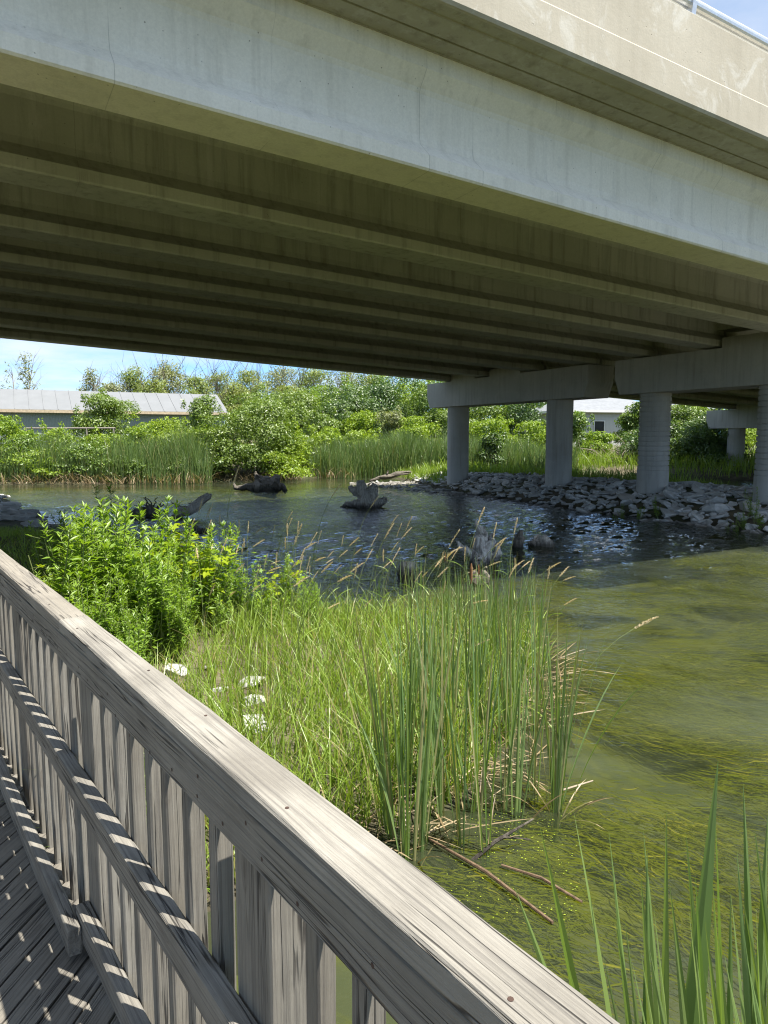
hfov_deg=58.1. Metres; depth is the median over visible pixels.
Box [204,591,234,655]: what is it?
grass stalk
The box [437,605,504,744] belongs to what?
cattail
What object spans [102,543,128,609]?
weed
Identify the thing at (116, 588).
weed
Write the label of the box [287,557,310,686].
grass stalk
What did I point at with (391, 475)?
driftwood
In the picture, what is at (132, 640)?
weed
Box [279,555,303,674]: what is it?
grass stalk
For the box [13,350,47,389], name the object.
tree
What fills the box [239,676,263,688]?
limestone rock
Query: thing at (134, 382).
tree
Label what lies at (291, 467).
shrub
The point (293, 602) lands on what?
grass stalk
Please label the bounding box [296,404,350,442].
shrub
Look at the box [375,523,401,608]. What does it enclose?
grass stalk
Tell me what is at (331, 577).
grass stalk
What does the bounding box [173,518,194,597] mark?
grass stalk
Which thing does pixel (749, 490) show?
riprap rock
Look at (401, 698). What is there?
cattail
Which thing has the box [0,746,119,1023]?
boardwalk deck
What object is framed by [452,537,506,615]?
grass stalk
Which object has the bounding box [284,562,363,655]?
grass stalk
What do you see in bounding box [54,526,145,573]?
broad leaf plant
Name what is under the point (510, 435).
shrub
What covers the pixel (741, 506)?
riprap rock
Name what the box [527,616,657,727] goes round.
grass stalk
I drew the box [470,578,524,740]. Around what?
cattail
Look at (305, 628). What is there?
grass stalk
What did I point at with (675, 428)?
shrub
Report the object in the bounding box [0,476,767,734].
water
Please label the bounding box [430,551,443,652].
grass stalk
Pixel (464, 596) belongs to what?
grass stalk
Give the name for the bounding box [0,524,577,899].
grass
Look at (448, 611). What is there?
cattail
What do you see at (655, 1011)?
cattail
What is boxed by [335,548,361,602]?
grass stalk
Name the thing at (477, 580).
cattail
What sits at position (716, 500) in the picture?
riprap rock
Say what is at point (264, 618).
grass stalk
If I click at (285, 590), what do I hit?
grass stalk
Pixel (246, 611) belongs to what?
grass stalk
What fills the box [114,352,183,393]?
tree
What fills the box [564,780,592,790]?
broken stalk
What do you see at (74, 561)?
weed
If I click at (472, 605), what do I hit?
cattail
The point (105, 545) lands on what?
weed
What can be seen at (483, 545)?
tree stump
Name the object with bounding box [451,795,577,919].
duckweed
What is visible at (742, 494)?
riprap rock
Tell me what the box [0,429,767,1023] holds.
ground
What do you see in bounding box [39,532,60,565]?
weed
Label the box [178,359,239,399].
tree
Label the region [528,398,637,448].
house
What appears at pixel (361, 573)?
grass stalk
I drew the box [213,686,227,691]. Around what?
limestone rock
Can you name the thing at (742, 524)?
weed
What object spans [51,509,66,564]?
weed
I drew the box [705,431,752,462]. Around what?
shrub
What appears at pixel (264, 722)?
limestone rock
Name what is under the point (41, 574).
weed
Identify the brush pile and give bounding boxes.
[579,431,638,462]
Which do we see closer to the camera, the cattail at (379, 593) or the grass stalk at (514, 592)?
the grass stalk at (514, 592)
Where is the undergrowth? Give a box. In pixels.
[227,442,756,484]
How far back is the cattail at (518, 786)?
3.75 m
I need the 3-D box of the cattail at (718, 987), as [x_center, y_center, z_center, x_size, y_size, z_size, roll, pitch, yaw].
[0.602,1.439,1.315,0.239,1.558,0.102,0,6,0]
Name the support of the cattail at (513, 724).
in the water
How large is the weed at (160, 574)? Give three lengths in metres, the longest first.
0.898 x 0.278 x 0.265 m
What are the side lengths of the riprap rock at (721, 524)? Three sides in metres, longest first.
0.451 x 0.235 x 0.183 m
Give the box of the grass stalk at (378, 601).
[361,548,399,663]
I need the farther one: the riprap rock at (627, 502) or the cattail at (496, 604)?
the riprap rock at (627, 502)
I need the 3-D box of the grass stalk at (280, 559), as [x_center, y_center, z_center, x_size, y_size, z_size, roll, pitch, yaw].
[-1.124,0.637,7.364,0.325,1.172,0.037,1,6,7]
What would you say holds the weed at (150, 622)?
on the ground at (600, 771)
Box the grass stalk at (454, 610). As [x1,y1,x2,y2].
[400,600,487,647]
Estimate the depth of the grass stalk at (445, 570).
6.15 m
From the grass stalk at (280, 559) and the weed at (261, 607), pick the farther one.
the grass stalk at (280, 559)
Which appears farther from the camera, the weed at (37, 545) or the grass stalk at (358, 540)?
the grass stalk at (358, 540)
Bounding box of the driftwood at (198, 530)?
[183,524,206,535]
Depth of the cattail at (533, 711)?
4.83 m
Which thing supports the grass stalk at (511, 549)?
on the ground at (600, 771)
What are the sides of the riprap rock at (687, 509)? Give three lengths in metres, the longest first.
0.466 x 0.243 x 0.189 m
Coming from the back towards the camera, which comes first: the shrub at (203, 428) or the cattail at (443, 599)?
the shrub at (203, 428)
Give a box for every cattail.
[330,609,442,847]
[334,652,388,834]
[354,600,448,868]
[372,583,450,784]
[374,571,387,619]
[376,598,424,742]
[380,572,440,730]
[384,645,426,781]
[386,598,491,752]
[389,600,443,831]
[391,623,459,864]
[394,607,447,784]
[395,559,412,627]
[396,560,414,607]
[397,580,460,694]
[411,572,499,788]
[412,580,432,608]
[413,618,520,867]
[414,542,427,622]
[416,591,470,746]
[418,586,473,869]
[422,571,455,666]
[429,597,483,785]
[430,583,444,624]
[431,591,471,693]
[436,572,450,614]
[436,591,514,821]
[437,578,451,626]
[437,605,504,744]
[442,552,450,611]
[446,559,463,634]
[450,567,468,617]
[452,566,488,631]
[452,582,492,678]
[453,554,483,685]
[456,567,487,618]
[459,677,503,882]
[460,563,484,726]
[460,604,516,736]
[461,608,491,721]
[465,557,500,670]
[468,596,491,712]
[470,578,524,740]
[474,557,483,625]
[474,582,490,649]
[476,564,487,646]
[481,560,506,631]
[481,601,518,746]
[483,549,515,678]
[486,591,507,676]
[486,607,534,824]
[489,616,522,734]
[491,562,516,645]
[496,587,516,646]
[500,570,540,646]
[500,574,515,637]
[502,547,532,634]
[503,611,645,833]
[503,645,563,840]
[505,641,553,810]
[508,640,622,834]
[511,596,531,651]
[513,578,539,663]
[513,596,550,737]
[515,585,528,622]
[515,815,611,1016]
[517,556,537,637]
[518,572,538,642]
[522,564,553,648]
[527,572,569,656]
[529,571,555,703]
[547,610,611,842]
[603,924,652,1023]
[609,832,659,1023]
[632,923,727,1023]
[642,764,717,1023]
[654,890,721,1023]
[686,838,732,1023]
[705,899,767,1023]
[706,930,767,1023]
[731,944,767,1023]
[737,787,767,1023]
[743,835,767,1023]
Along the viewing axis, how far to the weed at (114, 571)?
5.79 m
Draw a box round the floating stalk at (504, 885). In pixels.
[428,837,553,923]
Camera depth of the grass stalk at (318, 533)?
8.50 m
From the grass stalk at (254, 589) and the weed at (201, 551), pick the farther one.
the weed at (201, 551)
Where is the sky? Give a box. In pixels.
[0,0,767,426]
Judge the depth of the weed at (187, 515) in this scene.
8.13 m
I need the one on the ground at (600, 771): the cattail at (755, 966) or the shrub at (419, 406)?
the shrub at (419, 406)
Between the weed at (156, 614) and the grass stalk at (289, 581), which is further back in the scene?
the grass stalk at (289, 581)
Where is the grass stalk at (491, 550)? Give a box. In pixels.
[473,522,496,579]
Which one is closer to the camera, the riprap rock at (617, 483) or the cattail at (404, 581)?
the cattail at (404, 581)
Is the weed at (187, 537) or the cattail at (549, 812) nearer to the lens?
the cattail at (549, 812)
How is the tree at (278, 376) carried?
on the ground at (600, 771)
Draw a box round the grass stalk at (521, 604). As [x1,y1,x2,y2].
[516,559,533,661]
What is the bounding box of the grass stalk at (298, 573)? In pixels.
[283,532,317,629]
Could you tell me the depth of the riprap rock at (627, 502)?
18.85 m
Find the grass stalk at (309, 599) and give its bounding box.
[309,567,322,632]
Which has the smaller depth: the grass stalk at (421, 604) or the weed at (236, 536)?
the grass stalk at (421, 604)
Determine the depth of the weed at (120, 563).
6.29 m
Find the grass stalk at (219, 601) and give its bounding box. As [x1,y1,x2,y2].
[209,563,244,659]
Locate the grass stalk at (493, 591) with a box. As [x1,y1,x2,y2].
[457,560,524,640]
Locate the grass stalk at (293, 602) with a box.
[286,548,305,666]
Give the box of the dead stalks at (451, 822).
[304,613,618,859]
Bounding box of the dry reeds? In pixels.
[0,466,357,483]
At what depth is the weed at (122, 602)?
5.76 m
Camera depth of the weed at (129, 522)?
6.43 m
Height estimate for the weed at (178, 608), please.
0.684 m
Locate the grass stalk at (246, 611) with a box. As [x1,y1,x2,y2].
[238,566,260,666]
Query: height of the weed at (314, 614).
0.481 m
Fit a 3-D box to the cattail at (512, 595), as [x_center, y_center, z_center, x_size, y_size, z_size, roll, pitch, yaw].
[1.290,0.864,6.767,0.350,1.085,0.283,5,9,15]
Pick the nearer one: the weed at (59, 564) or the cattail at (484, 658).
the cattail at (484, 658)
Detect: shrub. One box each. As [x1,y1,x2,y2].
[0,414,46,455]
[0,432,40,469]
[0,448,59,470]
[24,457,69,478]
[38,421,80,453]
[47,439,114,475]
[66,387,154,445]
[75,425,133,453]
[99,455,153,477]
[114,423,163,452]
[129,412,189,445]
[168,456,213,475]
[179,424,220,447]
[180,394,221,434]
[194,393,319,471]
[201,424,251,474]
[211,438,281,476]
[220,383,284,442]
[252,385,328,451]
[255,447,314,479]
[266,373,352,443]
[270,417,319,474]
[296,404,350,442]
[307,424,348,451]
[314,379,379,432]
[327,380,387,432]
[339,408,382,442]
[339,427,383,446]
[351,374,419,433]
[366,376,444,433]
[374,404,405,441]
[391,415,440,444]
[393,377,470,444]
[424,408,479,441]
[426,381,511,432]
[469,403,532,434]
[469,414,514,442]
[476,425,509,465]
[477,402,545,441]
[482,429,519,448]
[513,420,545,449]
[573,410,594,447]
[578,430,622,459]
[606,401,640,447]
[614,424,639,457]
[668,425,731,464]
[669,421,691,460]
[670,404,702,435]
[680,408,730,458]
[692,406,723,415]
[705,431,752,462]
[713,409,757,450]
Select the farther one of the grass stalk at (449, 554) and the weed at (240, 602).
the weed at (240, 602)
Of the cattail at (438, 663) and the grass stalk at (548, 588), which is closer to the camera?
the cattail at (438, 663)
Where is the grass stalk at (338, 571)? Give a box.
[331,535,343,612]
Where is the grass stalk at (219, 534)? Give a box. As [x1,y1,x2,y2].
[219,516,220,553]
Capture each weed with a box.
[27,520,62,579]
[27,540,53,581]
[37,566,59,589]
[38,511,88,582]
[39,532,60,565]
[43,571,89,611]
[44,548,62,588]
[47,516,90,601]
[47,562,73,598]
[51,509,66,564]
[54,510,66,571]
[56,571,100,619]
[57,523,107,623]
[58,501,96,609]
[58,506,108,610]
[61,523,94,577]
[64,574,90,616]
[65,566,112,620]
[68,505,100,560]
[75,567,117,625]
[76,584,109,628]
[77,507,133,607]
[77,582,108,628]
[81,588,120,632]
[84,557,132,624]
[85,553,112,588]
[85,599,140,638]
[86,508,113,567]
[88,603,141,652]
[89,548,125,604]
[90,604,119,634]
[91,479,117,538]
[93,496,137,595]
[93,508,117,592]
[94,541,133,586]
[96,503,127,561]
[96,534,132,622]
[97,539,122,607]
[98,496,125,545]
[98,574,135,637]
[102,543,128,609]
[103,548,144,633]
[103,567,139,628]
[108,496,142,607]
[108,578,143,632]
[112,599,136,634]
[113,567,147,607]
[115,607,142,650]
[117,555,153,600]
[118,598,147,649]
[118,605,152,658]
[119,607,151,657]
[122,500,144,546]
[123,629,149,656]
[126,617,151,661]
[127,546,151,620]
[127,595,165,662]
[127,606,151,655]
[131,500,164,558]
[132,558,171,664]
[134,549,171,660]
[135,553,171,605]
[136,529,168,654]
[137,584,168,659]
[139,524,167,590]
[140,551,163,614]
[141,576,176,658]
[141,589,180,648]
[149,558,170,640]
[150,536,173,581]
[152,560,179,662]
[152,582,194,651]
[153,542,174,586]
[154,582,185,661]
[155,556,191,610]
[156,569,188,661]
[156,593,197,657]
[157,511,181,576]
[158,495,182,554]
[158,588,189,660]
[159,534,182,577]
[163,510,182,554]
[163,538,182,605]
[168,506,189,576]
[168,584,203,636]
[169,548,192,603]
[170,531,197,607]
[170,603,185,656]
[173,613,192,655]
[177,518,196,589]
[179,568,198,649]
[180,582,199,640]
[181,520,219,619]
[193,523,219,618]
[195,554,224,622]
[196,541,216,619]
[209,543,234,622]
[212,577,233,626]
[212,600,232,628]
[215,520,237,606]
[215,569,242,618]
[220,524,244,608]
[231,559,246,616]
[234,579,244,613]
[242,567,258,620]
[253,586,274,634]
[254,576,273,620]
[272,574,284,607]
[272,593,290,619]
[279,552,290,587]
[279,554,294,607]
[284,584,296,614]
[293,596,308,617]
[296,588,319,622]
[298,570,310,606]
[298,598,308,628]
[300,573,317,600]
[304,588,328,628]
[306,582,316,614]
[618,503,624,521]
[636,507,644,519]
[652,501,660,518]
[732,517,742,536]
[736,503,753,529]
[743,487,759,521]
[755,511,763,529]
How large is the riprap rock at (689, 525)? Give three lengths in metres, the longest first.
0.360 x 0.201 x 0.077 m
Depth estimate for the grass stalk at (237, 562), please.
7.13 m
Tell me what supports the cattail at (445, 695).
in the water
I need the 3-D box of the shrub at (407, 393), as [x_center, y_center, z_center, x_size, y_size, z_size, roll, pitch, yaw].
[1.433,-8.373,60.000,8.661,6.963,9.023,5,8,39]
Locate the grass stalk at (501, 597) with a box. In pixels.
[489,566,515,645]
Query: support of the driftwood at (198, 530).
on the water
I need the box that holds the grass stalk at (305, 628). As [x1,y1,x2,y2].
[269,602,339,673]
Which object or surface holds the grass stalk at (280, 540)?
on the ground at (600, 771)
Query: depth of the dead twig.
3.42 m
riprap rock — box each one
[528,491,541,496]
[576,507,598,519]
[584,504,595,510]
[595,492,609,494]
[607,481,622,485]
[617,494,635,499]
[620,499,632,505]
[628,504,636,508]
[631,509,647,512]
[639,519,654,524]
[649,494,666,501]
[659,519,672,524]
[660,508,675,516]
[663,490,678,499]
[663,501,671,507]
[665,486,676,490]
[668,507,683,512]
[679,512,688,515]
[682,507,691,511]
[686,523,694,528]
[687,498,697,502]
[688,494,704,498]
[688,510,697,516]
[690,513,703,518]
[691,484,704,493]
[691,512,702,520]
[692,501,704,504]
[693,519,706,524]
[695,524,711,533]
[702,503,729,512]
[703,519,712,524]
[704,491,719,495]
[709,496,727,503]
[709,515,723,518]
[711,492,725,498]
[711,526,725,534]
[712,487,723,490]
[715,522,728,527]
[728,501,737,506]
[730,485,744,490]
[736,492,751,499]
[736,515,748,520]
[739,501,761,511]
[739,530,755,536]
[743,489,752,493]
[745,523,753,529]
[749,530,764,539]
[751,509,767,514]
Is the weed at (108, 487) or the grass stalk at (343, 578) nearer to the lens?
the grass stalk at (343, 578)
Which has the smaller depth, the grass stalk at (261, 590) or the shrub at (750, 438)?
the grass stalk at (261, 590)
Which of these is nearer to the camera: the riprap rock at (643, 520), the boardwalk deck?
the boardwalk deck
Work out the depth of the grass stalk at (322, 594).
6.18 m
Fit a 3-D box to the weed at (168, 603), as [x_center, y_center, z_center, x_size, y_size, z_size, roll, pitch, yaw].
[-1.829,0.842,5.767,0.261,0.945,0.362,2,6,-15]
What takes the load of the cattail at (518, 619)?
in the water
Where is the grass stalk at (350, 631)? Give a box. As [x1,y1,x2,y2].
[339,599,371,673]
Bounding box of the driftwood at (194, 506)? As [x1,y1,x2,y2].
[164,493,211,524]
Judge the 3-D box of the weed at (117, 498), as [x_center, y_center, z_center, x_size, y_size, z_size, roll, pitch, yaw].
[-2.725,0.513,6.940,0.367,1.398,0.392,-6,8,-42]
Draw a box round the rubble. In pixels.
[0,472,767,534]
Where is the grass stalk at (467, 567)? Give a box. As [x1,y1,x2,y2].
[457,538,479,624]
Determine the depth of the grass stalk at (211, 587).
6.16 m
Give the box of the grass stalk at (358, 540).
[329,497,377,590]
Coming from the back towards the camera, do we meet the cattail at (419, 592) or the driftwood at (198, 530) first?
the driftwood at (198, 530)
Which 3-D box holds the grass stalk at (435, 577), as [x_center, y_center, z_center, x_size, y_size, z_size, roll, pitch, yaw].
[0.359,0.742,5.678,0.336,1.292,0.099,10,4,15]
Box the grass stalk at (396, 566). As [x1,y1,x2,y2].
[387,516,412,623]
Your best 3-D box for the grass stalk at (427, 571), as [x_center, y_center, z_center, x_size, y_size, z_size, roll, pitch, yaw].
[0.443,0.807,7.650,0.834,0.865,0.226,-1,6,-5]
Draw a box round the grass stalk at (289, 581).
[280,537,300,632]
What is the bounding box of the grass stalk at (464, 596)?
[462,547,479,655]
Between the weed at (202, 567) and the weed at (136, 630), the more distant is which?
the weed at (202, 567)
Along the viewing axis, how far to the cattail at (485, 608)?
5.53 m
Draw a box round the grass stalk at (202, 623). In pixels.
[189,585,214,661]
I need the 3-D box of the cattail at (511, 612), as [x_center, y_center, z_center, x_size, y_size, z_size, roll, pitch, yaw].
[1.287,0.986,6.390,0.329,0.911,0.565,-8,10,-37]
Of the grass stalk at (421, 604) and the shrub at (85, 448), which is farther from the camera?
the shrub at (85, 448)
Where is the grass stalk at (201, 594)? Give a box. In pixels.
[194,548,204,651]
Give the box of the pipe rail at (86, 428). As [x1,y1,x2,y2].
[25,427,114,435]
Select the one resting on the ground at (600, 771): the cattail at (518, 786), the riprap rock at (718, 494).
the riprap rock at (718, 494)
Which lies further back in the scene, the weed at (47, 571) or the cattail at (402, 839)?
the weed at (47, 571)
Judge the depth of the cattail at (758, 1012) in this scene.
1.20 m
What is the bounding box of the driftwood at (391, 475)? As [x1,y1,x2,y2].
[369,470,410,480]
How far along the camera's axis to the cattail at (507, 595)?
6.83 m
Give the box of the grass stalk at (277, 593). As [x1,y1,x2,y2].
[271,553,288,647]
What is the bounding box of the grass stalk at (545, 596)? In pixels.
[541,566,560,633]
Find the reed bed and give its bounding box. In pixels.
[0,418,589,484]
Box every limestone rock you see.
[165,663,188,675]
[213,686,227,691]
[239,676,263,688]
[243,694,264,705]
[243,714,266,732]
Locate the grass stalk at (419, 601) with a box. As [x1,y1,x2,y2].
[397,556,444,649]
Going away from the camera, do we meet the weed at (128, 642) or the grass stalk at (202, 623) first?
the weed at (128, 642)
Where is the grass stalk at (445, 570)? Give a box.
[422,546,459,634]
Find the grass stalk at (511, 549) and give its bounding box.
[502,517,517,625]
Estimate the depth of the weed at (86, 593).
5.36 m
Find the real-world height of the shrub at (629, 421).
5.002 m
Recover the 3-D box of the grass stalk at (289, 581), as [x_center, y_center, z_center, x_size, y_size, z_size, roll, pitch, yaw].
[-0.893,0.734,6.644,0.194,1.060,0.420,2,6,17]
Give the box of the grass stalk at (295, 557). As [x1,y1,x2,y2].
[291,521,298,596]
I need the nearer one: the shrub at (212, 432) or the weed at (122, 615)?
the weed at (122, 615)
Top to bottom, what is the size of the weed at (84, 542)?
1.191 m
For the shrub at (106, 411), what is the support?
on the ground at (600, 771)
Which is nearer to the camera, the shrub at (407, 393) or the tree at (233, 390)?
the shrub at (407, 393)
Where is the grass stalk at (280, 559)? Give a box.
[269,518,291,606]
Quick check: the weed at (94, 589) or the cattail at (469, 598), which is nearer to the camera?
the weed at (94, 589)
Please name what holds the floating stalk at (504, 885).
on the water
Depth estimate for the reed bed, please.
33.56 m
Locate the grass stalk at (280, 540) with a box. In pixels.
[265,511,292,586]
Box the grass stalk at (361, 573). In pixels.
[347,534,377,618]
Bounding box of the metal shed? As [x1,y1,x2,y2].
[0,389,226,443]
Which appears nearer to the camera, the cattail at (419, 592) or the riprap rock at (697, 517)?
the cattail at (419, 592)
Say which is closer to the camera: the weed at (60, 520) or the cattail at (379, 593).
the cattail at (379, 593)
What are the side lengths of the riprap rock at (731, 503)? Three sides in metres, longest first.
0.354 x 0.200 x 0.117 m
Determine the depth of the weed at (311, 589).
7.36 m
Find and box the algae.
[348,541,767,1023]
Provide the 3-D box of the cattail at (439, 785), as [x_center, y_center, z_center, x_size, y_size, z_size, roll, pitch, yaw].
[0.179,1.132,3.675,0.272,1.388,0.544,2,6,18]
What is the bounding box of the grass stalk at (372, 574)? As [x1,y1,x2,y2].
[344,523,393,654]
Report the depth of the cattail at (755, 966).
1.39 m
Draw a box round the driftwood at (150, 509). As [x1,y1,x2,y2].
[133,497,164,524]
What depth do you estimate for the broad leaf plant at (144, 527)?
6.91 m
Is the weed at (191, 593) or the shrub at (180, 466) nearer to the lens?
the weed at (191, 593)
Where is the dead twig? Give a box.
[470,818,533,861]
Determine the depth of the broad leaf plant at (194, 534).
7.40 m
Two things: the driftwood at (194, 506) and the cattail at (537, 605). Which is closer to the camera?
the cattail at (537, 605)
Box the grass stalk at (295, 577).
[277,557,325,616]
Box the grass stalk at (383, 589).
[370,549,389,635]
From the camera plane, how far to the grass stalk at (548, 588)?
6.73 m
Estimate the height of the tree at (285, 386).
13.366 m
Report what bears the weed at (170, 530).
on the ground at (600, 771)
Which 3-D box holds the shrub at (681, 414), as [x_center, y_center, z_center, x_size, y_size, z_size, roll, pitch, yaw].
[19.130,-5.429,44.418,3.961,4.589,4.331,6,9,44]
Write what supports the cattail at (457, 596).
in the water
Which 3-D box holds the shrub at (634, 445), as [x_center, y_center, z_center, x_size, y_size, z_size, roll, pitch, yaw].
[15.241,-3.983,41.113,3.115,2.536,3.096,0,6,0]
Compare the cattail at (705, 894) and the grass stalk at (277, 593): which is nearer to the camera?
the cattail at (705, 894)
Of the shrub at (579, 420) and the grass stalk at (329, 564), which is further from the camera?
the shrub at (579, 420)
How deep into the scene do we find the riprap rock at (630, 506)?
18.46 m
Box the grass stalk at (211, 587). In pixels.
[195,537,227,648]
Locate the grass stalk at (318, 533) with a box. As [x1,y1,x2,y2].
[294,484,340,586]
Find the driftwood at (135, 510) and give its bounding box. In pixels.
[126,507,145,525]
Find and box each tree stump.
[233,471,287,497]
[340,480,387,518]
[397,562,414,594]
[456,519,501,569]
[512,530,524,564]
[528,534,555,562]
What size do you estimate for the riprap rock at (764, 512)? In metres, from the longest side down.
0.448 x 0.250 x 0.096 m
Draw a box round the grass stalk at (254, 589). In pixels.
[221,584,260,669]
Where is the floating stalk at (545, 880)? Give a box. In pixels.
[501,864,582,902]
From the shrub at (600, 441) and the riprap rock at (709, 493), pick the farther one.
the shrub at (600, 441)
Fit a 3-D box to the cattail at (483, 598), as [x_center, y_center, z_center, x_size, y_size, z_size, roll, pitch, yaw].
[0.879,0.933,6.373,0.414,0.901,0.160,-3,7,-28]
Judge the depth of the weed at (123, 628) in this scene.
5.39 m
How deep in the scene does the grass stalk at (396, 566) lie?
7.00 m
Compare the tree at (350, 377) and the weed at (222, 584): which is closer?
the weed at (222, 584)
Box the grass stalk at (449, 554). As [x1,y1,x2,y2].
[418,551,452,634]
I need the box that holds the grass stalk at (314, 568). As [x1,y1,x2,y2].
[305,530,321,607]
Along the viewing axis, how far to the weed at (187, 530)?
7.01 m
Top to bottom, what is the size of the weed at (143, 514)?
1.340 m
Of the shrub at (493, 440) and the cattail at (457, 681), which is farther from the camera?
the shrub at (493, 440)
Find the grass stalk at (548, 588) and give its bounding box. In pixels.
[516,576,575,628]
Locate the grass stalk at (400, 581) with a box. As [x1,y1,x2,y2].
[391,546,423,614]
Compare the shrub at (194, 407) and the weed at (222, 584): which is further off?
the shrub at (194, 407)
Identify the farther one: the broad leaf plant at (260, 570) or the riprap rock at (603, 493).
the riprap rock at (603, 493)
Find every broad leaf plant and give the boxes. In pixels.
[26,530,101,590]
[28,552,95,589]
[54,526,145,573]
[68,523,125,562]
[80,515,157,564]
[80,521,176,567]
[109,523,180,599]
[110,523,198,572]
[123,526,183,581]
[136,551,197,588]
[139,541,221,620]
[141,524,206,591]
[164,546,223,621]
[173,538,238,625]
[229,552,277,618]
[245,576,281,608]
[250,559,306,615]
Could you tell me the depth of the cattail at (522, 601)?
6.91 m
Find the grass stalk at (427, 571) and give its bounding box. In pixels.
[400,547,462,602]
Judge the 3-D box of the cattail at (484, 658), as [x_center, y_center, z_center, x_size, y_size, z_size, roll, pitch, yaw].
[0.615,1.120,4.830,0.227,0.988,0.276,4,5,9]
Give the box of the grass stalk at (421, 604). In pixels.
[404,567,447,660]
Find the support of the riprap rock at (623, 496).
on the ground at (600, 771)
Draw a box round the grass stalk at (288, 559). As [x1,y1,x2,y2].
[279,523,300,625]
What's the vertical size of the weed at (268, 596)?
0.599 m
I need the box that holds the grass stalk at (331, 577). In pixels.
[318,539,356,608]
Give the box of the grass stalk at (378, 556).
[359,515,397,602]
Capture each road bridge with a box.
[0,0,767,503]
[0,268,759,486]
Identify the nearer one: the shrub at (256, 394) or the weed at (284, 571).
the weed at (284, 571)
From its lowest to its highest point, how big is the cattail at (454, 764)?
1.392 m
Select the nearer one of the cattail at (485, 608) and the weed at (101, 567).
the cattail at (485, 608)
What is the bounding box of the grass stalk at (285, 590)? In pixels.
[274,524,301,675]
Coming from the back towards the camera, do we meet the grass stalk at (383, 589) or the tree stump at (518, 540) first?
the tree stump at (518, 540)
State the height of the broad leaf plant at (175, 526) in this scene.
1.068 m
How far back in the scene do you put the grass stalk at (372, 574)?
6.07 m
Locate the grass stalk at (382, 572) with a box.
[360,527,411,627]
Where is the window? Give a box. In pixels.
[593,420,604,445]
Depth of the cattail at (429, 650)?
4.54 m
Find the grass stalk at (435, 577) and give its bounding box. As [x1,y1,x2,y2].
[416,529,459,644]
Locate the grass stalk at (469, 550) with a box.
[452,507,484,637]
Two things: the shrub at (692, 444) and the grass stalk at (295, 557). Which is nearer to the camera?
the grass stalk at (295, 557)
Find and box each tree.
[1,362,19,388]
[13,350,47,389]
[76,366,112,390]
[78,370,141,391]
[109,354,153,392]
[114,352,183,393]
[137,354,210,393]
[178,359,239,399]
[193,357,247,405]
[193,360,253,438]
[221,361,283,418]
[251,364,316,392]
[259,365,325,396]
[284,367,337,393]
[312,369,368,397]
[359,374,411,390]
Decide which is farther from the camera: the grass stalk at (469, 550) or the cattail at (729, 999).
the grass stalk at (469, 550)
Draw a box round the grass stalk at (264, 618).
[219,576,309,664]
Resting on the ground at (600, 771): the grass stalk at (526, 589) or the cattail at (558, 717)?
the grass stalk at (526, 589)
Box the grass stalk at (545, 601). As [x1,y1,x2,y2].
[521,566,568,643]
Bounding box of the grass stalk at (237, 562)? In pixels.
[215,539,264,622]
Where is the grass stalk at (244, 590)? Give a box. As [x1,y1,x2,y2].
[211,567,280,637]
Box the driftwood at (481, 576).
[465,566,489,592]
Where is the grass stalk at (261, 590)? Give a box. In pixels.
[255,555,266,640]
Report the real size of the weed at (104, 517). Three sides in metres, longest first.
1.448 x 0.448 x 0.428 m
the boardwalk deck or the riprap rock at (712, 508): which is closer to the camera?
the boardwalk deck
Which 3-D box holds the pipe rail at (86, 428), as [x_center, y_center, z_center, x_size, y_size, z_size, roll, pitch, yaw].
[-16.569,-3.347,36.602,4.599,2.255,0.090,-1,6,-6]
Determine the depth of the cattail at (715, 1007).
1.21 m
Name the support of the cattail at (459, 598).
in the water
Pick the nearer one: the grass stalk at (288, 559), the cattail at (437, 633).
the cattail at (437, 633)
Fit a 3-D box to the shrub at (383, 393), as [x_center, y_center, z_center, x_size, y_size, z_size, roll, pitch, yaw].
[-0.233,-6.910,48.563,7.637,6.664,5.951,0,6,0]
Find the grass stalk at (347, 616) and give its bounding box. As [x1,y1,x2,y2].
[339,563,366,686]
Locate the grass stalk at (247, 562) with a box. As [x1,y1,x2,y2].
[247,521,252,619]
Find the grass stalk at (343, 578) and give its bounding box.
[274,575,351,658]
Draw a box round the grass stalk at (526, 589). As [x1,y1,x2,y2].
[496,562,560,635]
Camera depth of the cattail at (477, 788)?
3.40 m
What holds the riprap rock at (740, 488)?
on the ground at (600, 771)
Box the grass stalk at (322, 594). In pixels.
[309,565,341,644]
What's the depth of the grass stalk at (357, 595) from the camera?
6.16 m
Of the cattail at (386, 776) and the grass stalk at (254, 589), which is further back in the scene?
the grass stalk at (254, 589)
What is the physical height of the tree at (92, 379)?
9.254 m
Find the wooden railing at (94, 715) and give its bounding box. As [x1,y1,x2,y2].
[0,549,619,1023]
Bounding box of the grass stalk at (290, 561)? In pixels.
[262,542,316,599]
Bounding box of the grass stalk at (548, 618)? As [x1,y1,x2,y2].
[516,598,575,669]
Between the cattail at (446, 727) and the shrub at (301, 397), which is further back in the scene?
the shrub at (301, 397)
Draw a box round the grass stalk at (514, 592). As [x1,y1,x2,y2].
[514,559,533,625]
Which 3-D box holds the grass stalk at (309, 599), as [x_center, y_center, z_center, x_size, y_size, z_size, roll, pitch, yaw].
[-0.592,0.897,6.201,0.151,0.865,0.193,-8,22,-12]
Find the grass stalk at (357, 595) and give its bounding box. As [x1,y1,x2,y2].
[344,549,372,645]
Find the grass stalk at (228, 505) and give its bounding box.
[215,466,239,572]
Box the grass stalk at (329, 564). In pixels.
[294,561,332,674]
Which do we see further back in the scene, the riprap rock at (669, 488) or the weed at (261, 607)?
the riprap rock at (669, 488)
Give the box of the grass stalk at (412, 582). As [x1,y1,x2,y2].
[402,544,419,612]

